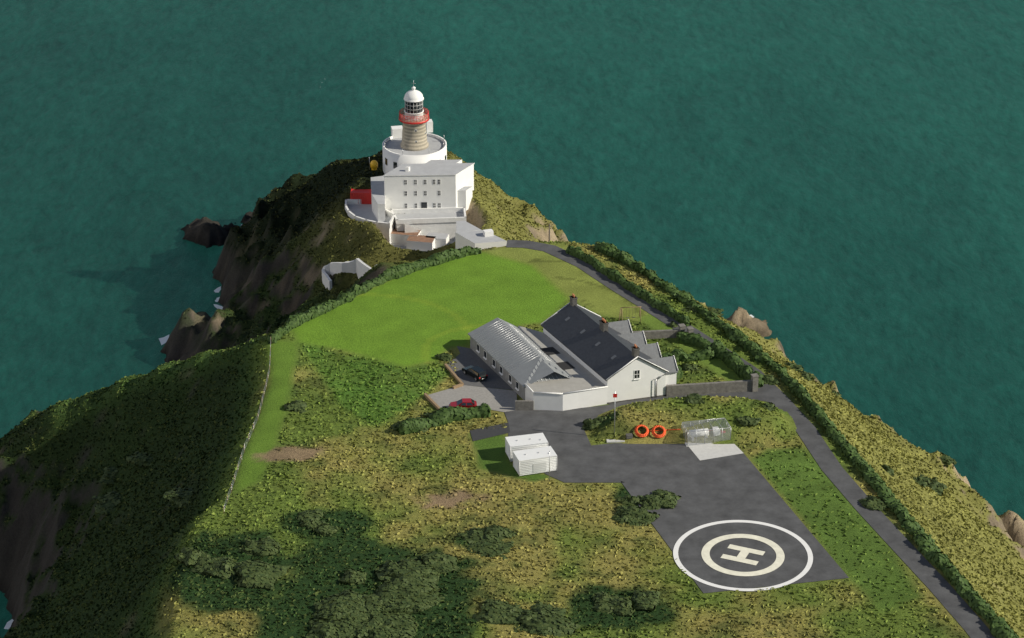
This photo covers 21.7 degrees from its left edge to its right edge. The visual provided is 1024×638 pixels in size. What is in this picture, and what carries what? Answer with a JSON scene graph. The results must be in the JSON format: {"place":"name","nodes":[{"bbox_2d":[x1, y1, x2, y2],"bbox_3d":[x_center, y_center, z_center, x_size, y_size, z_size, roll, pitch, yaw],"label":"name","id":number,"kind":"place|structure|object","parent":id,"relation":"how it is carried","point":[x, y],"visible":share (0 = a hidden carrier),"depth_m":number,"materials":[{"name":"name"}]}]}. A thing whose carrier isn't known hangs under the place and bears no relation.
{"place":"outdoors","nodes":[
{"label":"outdoors","id":0,"kind":"place"},
{"bbox_2d":[4,224,753,628],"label":"surf foam","id":1,"kind":"object","parent":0,"point":[162,342],"depth_m":519.20,"materials":[{"name":"white liquid"}]},
{"bbox_2d":[399,80,428,150],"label":"lighthouse tower","id":2,"kind":"structure","parent":0,"point":[414,118],"depth_m":515.17,"materials":[{"name":"beige stone"}]},
{"bbox_2d":[429,385,516,411],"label":"yard paving","id":3,"kind":"structure","parent":0,"point":[502,400],"depth_m":398.33,"materials":[{"name":"grey concrete"}]},
{"bbox_2d":[449,398,476,407],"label":"red hatchback car","id":4,"kind":"object","parent":3,"relation":"on","point":[466,402],"visible":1,"depth_m":393.80,"materials":[{"name":"red paint"}]},
{"bbox_2d":[447,346,512,389],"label":"yard paving","id":5,"kind":"structure","parent":0,"point":[466,357],"depth_m":405.84,"materials":[{"name":"grey asphalt"}]},
{"bbox_2d":[462,365,487,380],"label":"black estate car","id":6,"kind":"object","parent":5,"relation":"on","point":[477,373],"visible":1,"depth_m":402.99,"materials":[{"name":"black paint"}]},
{"bbox_2d":[0,0,1023,637],"bbox_3d":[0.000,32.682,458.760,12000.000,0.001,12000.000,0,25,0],"label":"sea","id":7,"kind":"structure","parent":0,"point":[828,190],"depth_m":606.70,"materials":[{"name":"teal liquid"}]},
{"bbox_2d":[0,149,1023,637],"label":"terrain","id":8,"kind":"structure","parent":0,"point":[422,319],"depth_m":392.08,"materials":[{"name":"green plant"}]},
{"bbox_2d":[223,337,270,511],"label":"field fence","id":9,"kind":"object","parent":8,"relation":"on","point":[248,435],"visible":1,"depth_m":385.40,"materials":[{"name":"grey"}]},
{"bbox_2d":[322,258,376,289],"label":"white boundary wall","id":10,"kind":"structure","parent":8,"relation":"on","point":[359,267],"depth_m":494.24,"materials":[{"name":"white paint"}]},
{"bbox_2d":[369,157,377,169],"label":"fog signal dome","id":11,"kind":"structure","parent":8,"relation":"on","point":[373,164],"depth_m":517.73,"materials":[{"name":"yellow metal"}]},
{"bbox_2d":[345,176,465,248],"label":"lighthouse terraces","id":12,"kind":"object","parent":8,"relation":"on","point":[425,221],"visible":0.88,"depth_m":505.63,"materials":[{"name":"paint"}]},
{"bbox_2d":[350,188,371,203],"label":"shed","id":13,"kind":"structure","parent":12,"relation":"on","point":[363,196],"depth_m":511.75,"materials":[{"name":"red paint"}]},
{"bbox_2d":[383,159,474,210],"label":"lighthouse building","id":14,"kind":"structure","parent":12,"relation":"on","point":[439,184],"depth_m":507.17,"materials":[{"name":"paint"}]},
{"bbox_2d":[391,221,506,250],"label":"low outbuildings","id":15,"kind":"structure","parent":12,"relation":"on","point":[468,234],"depth_m":492.23,"materials":[{"name":"paint"}]},
{"bbox_2d":[382,119,446,173],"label":"lighthouse terrace drum","id":16,"kind":"object","parent":8,"relation":"on","point":[395,154],"visible":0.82,"depth_m":516.89,"materials":[{"name":"white paint"}]},
{"bbox_2d":[470,423,509,440],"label":"road patch","id":17,"kind":"object","parent":8,"relation":"on","point":[479,433],"depth_m":388.27,"materials":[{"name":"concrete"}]},
{"bbox_2d":[468,318,570,399],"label":"outbuilding","id":18,"kind":"structure","parent":8,"relation":"on","point":[514,358],"depth_m":403.73,"materials":[{"name":"white paint"}]},
{"bbox_2d":[92,305,956,637],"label":"shrubs","id":19,"kind":"object","parent":8,"relation":"on","point":[408,587],"visible":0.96,"depth_m":350.51,"materials":[{"name":"green plant"}]},
{"bbox_2d":[518,326,607,410],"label":"flat-roofed annex","id":20,"kind":"object","parent":8,"relation":"on","point":[582,387],"visible":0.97,"depth_m":395.46,"materials":[{"name":"white paint"}]},
{"bbox_2d":[424,323,758,409],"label":"low walls","id":21,"kind":"structure","parent":8,"relation":"on","point":[715,387],"depth_m":399.00,"materials":[{"name":"grey stone"}]},
{"bbox_2d":[545,224,667,480],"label":"utility poles","id":22,"kind":"object","parent":8,"relation":"on","point":[615,394],"visible":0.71,"depth_m":385.29,"materials":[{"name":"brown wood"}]},
{"bbox_2d":[541,293,677,403],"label":"cottage","id":23,"kind":"object","parent":8,"relation":"on","point":[623,360],"depth_m":399.49,"materials":[{"name":"white paint"}]},
{"bbox_2d":[619,306,641,321],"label":"swing set","id":24,"kind":"object","parent":8,"relation":"on","point":[632,313],"visible":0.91,"depth_m":421.51,"materials":[{"name":"wood"}]},
{"bbox_2d":[267,241,1018,637],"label":"hedge rows","id":25,"kind":"object","parent":8,"relation":"on","point":[927,547],"visible":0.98,"depth_m":408.47,"materials":[{"name":"green plant"}]},
{"bbox_2d":[606,425,679,442],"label":"hose coils","id":26,"kind":"object","parent":8,"relation":"on","point":[629,435],"visible":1,"depth_m":385.46,"materials":[{"name":"orange"}]},
{"bbox_2d":[689,444,742,459],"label":"concrete pad","id":27,"kind":"object","parent":8,"relation":"on","point":[705,452],"depth_m":382.97,"materials":[{"name":"grey concrete"}]},
{"bbox_2d":[504,394,848,592],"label":"yard road","id":28,"kind":"structure","parent":0,"point":[736,487],"depth_m":371.63,"materials":[{"name":"grey asphalt"}]},
{"bbox_2d":[505,433,547,461],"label":"generator container","id":29,"kind":"object","parent":28,"relation":"on","point":[524,442],"visible":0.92,"depth_m":380.15,"materials":[{"name":"grey metal"}]},
{"bbox_2d":[513,446,556,475],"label":"generator container","id":30,"kind":"object","parent":28,"relation":"on","point":[531,461],"visible":0.98,"depth_m":376.37,"materials":[{"name":"grey metal"}]},
{"bbox_2d":[682,418,730,446],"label":"fuel tank enclosure","id":31,"kind":"object","parent":28,"relation":"on","point":[704,432],"visible":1,"depth_m":384.91,"materials":[{"name":"grey metal"}]},
{"bbox_2d":[673,520,812,590],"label":"helipad marking","id":32,"kind":"object","parent":28,"relation":"on","point":[743,554],"depth_m":356.30,"materials":[{"name":"white paint"}]},
{"bbox_2d":[506,240,994,637],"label":"road","id":33,"kind":"structure","parent":0,"point":[942,590],"depth_m":373.98,"materials":[{"name":"grey asphalt"}]},
{"bbox_2d":[610,389,782,404],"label":"road branch","id":34,"kind":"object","parent":33,"relation":"on","point":[767,396],"visible":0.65,"depth_m":398.65,"materials":[{"name":"asphalt"}]}
]}

